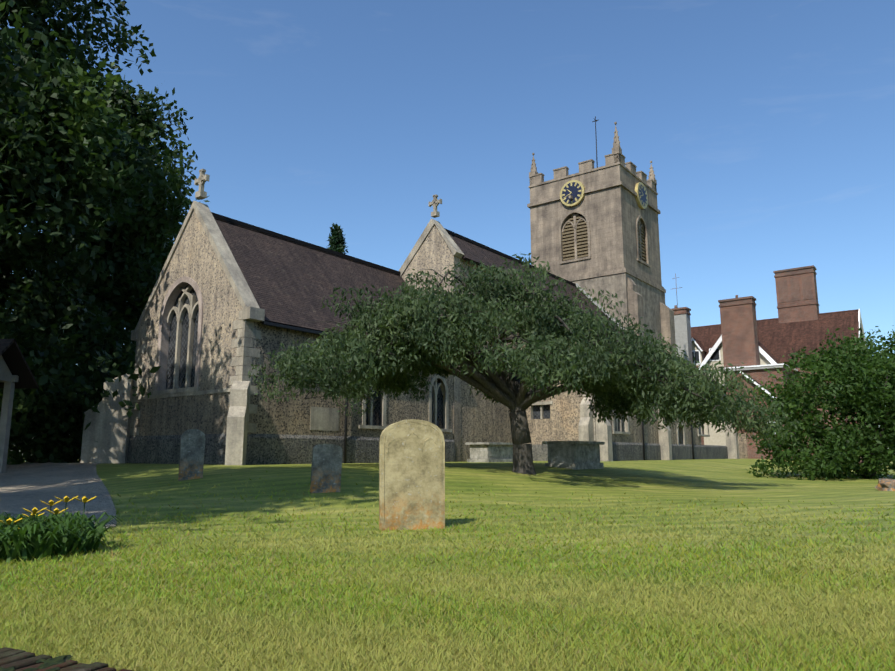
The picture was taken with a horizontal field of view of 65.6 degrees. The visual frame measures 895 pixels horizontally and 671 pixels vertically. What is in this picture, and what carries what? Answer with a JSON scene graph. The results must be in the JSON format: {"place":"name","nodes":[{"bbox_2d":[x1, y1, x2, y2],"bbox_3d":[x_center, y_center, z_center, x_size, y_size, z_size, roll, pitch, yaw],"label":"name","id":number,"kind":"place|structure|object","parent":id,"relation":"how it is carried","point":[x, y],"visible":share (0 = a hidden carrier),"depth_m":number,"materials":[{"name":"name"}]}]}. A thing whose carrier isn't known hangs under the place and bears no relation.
{"place":"outdoors","nodes":[
{"label":"outdoors","id":0,"kind":"place"},
{"bbox_2d":[0,462,116,527],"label":"gravel path","id":1,"kind":"structure","parent":0,"point":[29,486],"depth_m":14.75,"materials":[{"name":"grey gravel"}]},
{"bbox_2d":[0,459,894,670],"bbox_3d":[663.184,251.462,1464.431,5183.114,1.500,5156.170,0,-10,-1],"label":"terrain","id":2,"kind":"structure","parent":0,"point":[675,481],"depth_m":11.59,"materials":[{"name":"green plant"}]},
{"bbox_2d":[0,339,38,472],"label":"lychgate","id":3,"kind":"object","parent":2,"relation":"on","point":[15,372],"visible":0.94,"depth_m":20.48,"materials":[{"name":"brown wood"}]},
{"bbox_2d":[0,496,123,563],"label":"daffodils","id":4,"kind":"object","parent":2,"relation":"on","point":[27,539],"depth_m":6.24,"materials":[{"name":"green plant"}]},
{"bbox_2d":[0,647,132,670],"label":"wooden bench","id":5,"kind":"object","parent":2,"relation":"on","point":[19,660],"depth_m":2.98,"materials":[{"name":"brown wood"}]},
{"bbox_2d":[0,655,72,670],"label":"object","id":6,"kind":"structure","parent":5,"relation":"on","point":[48,662],"depth_m":2.97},
{"bbox_2d":[0,295,160,464],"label":"understorey leaves","id":7,"kind":"object","parent":2,"relation":"on","point":[48,415],"visible":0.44,"depth_m":26.09,"materials":[{"name":"green plant"}]},
{"bbox_2d":[49,229,112,460],"bbox_3d":[-19.550,-2.646,37.913,4.953,20.028,1.069,-4,-10,20],"label":"tree","id":8,"kind":"object","parent":2,"relation":"on","point":[110,312],"depth_m":36.58,"materials":[{"name":"green plant"}]},
{"bbox_2d":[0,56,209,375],"bbox_3d":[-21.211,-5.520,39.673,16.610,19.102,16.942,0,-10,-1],"label":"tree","id":9,"kind":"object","parent":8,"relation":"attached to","point":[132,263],"visible":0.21,"depth_m":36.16,"materials":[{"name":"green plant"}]},
{"bbox_2d":[178,429,204,480],"bbox_3d":[-5.668,2.828,15.375,0.512,1.501,0.107,5,-9,-25],"label":"headstone","id":10,"kind":"object","parent":2,"relation":"on","point":[192,451],"visible":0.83,"depth_m":15.35,"materials":[{"name":"grey stone"}]},
{"bbox_2d":[130,211,256,435],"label":"church gable wall","id":11,"kind":"structure","parent":2,"relation":"on","point":[195,259],"depth_m":23.71,"materials":[{"name":"grey stone"}]},
{"bbox_2d":[310,444,342,492],"bbox_3d":[-2.296,2.705,13.124,0.564,1.300,0.108,6,-14,-20],"label":"headstone","id":12,"kind":"object","parent":2,"relation":"on","point":[326,467],"visible":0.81,"depth_m":13.12,"materials":[{"name":"grey stone"}]},
{"bbox_2d":[327,223,347,253],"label":"conifer","id":13,"kind":"object","parent":2,"relation":"on","point":[336,239],"visible":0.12,"depth_m":51.38,"materials":[{"name":"green plant"}]},
{"bbox_2d":[251,322,452,438],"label":"church chancel walls","id":14,"kind":"structure","parent":2,"relation":"on","point":[291,416],"depth_m":23.79,"materials":[{"name":"grey stone"}]},
{"bbox_2d":[211,212,728,389],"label":"church roofs","id":15,"kind":"structure","parent":14,"relation":"on","point":[291,281],"depth_m":26.78,"materials":[{"name":"brown tile"}]},
{"bbox_2d":[80,169,738,464],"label":"church dressings","id":16,"kind":"structure","parent":2,"relation":"on","point":[109,430],"depth_m":24.86,"materials":[{"name":"beige stone"}]},
{"bbox_2d":[379,419,444,530],"bbox_3d":[-0.443,1.940,8.725,0.830,1.760,0.122,1,-8,-15],"label":"headstone","id":17,"kind":"object","parent":2,"relation":"on","point":[411,474],"visible":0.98,"depth_m":8.70,"materials":[{"name":"beige stone"}]},
{"bbox_2d":[401,226,460,461],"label":"church gable wall","id":18,"kind":"structure","parent":2,"relation":"on","point":[434,253],"depth_m":32.24,"materials":[{"name":"grey stone"}]},
{"bbox_2d":[465,442,512,461],"bbox_3d":[1.843,5.014,28.885,1.160,1.100,2.160,-7,-12,36],"label":"chest tomb","id":19,"kind":"object","parent":2,"relation":"on","point":[491,452],"visible":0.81,"depth_m":28.27,"materials":[{"name":"stone"}]},
{"bbox_2d":[460,258,519,461],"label":"church nave walls","id":20,"kind":"structure","parent":2,"relation":"on","point":[484,420],"depth_m":32.35,"materials":[{"name":"grey stone"}]},
{"bbox_2d":[248,252,800,474],"bbox_3d":[2.233,0.976,19.941,15.709,6.444,10.156,0,-10,-1],"label":"tree","id":21,"kind":"object","parent":2,"relation":"on","point":[608,389],"depth_m":18.02,"materials":[{"name":"green plant"}]},
{"bbox_2d":[542,441,604,469],"bbox_3d":[4.296,4.166,23.475,1.210,1.150,2.260,-7,-12,36],"label":"chest tomb","id":22,"kind":"object","parent":2,"relation":"on","point":[575,455],"visible":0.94,"depth_m":22.81,"materials":[{"name":"stone"}]},
{"bbox_2d":[672,265,869,462],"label":"manor house","id":23,"kind":"structure","parent":2,"relation":"on","point":[739,334],"depth_m":56.14,"materials":[{"name":"brick"}]},
{"bbox_2d":[743,325,894,480],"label":"shrub","id":24,"kind":"object","parent":2,"relation":"on","point":[857,379],"depth_m":26.45,"materials":[{"name":"green plant"}]},
{"bbox_2d":[874,478,894,490],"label":"rock","id":25,"kind":"object","parent":2,"relation":"on","point":[886,485],"visible":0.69,"depth_m":17.96,"materials":[{"name":"beige stone"}]},
{"bbox_3d":[-17.610,-5.865,24.970,5.073,21.415,3.094,0,-10,-1],"label":"tree trunk","id":26,"kind":"object","parent":2,"relation":"on","visible":0},
{"bbox_2d":[0,0,162,389],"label":"tree leaves","id":27,"kind":"object","parent":26,"relation":"attached to","point":[29,136],"visible":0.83,"depth_m":24.66,"materials":[{"name":"green plant"}]},
{"bbox_3d":[-28.161,-3.485,30.594,0.988,19.222,1.079,0,-10,-1],"label":"tree trunk","id":28,"kind":"object","parent":2,"relation":"on","visible":0},
{"bbox_2d":[0,22,34,284],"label":"tree leaves","id":29,"kind":"object","parent":28,"relation":"attached to","point":[1,261],"visible":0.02,"depth_m":33.92,"materials":[{"name":"green plant"}]},
{"bbox_3d":[-13.742,-2.144,14.635,1.526,11.257,2.893,0,-10,-1],"label":"tree trunk","id":30,"kind":"object","parent":2,"relation":"on","visible":0},
{"bbox_2d":[0,0,75,188],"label":"tree leaves","id":31,"kind":"object","parent":30,"relation":"on","point":[21,69],"visible":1,"depth_m":17.82,"materials":[{"name":"green plant"}]},
{"bbox_2d":[0,0,894,454],"label":"sky","id":32,"kind":"structure","parent":0,"point":[766,128],"materials":[{"name":"blue"}]},
{"bbox_2d":[530,164,665,347],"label":"church tower","id":33,"kind":"structure","parent":0,"point":[613,214],"depth_m":44.75,"materials":[{"name":"grey stone"}]},
{"bbox_2d":[527,116,675,354],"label":"church tower dressings","id":34,"kind":"structure","parent":33,"relation":"attached to","point":[576,240],"depth_m":45.45,"materials":[{"name":"beige stone"}]},
{"bbox_2d":[521,286,700,444],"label":"church aisle walls","id":35,"kind":"structure","parent":0,"point":[561,423],"depth_m":34.38,"materials":[{"name":"beige stone"}]}
]}

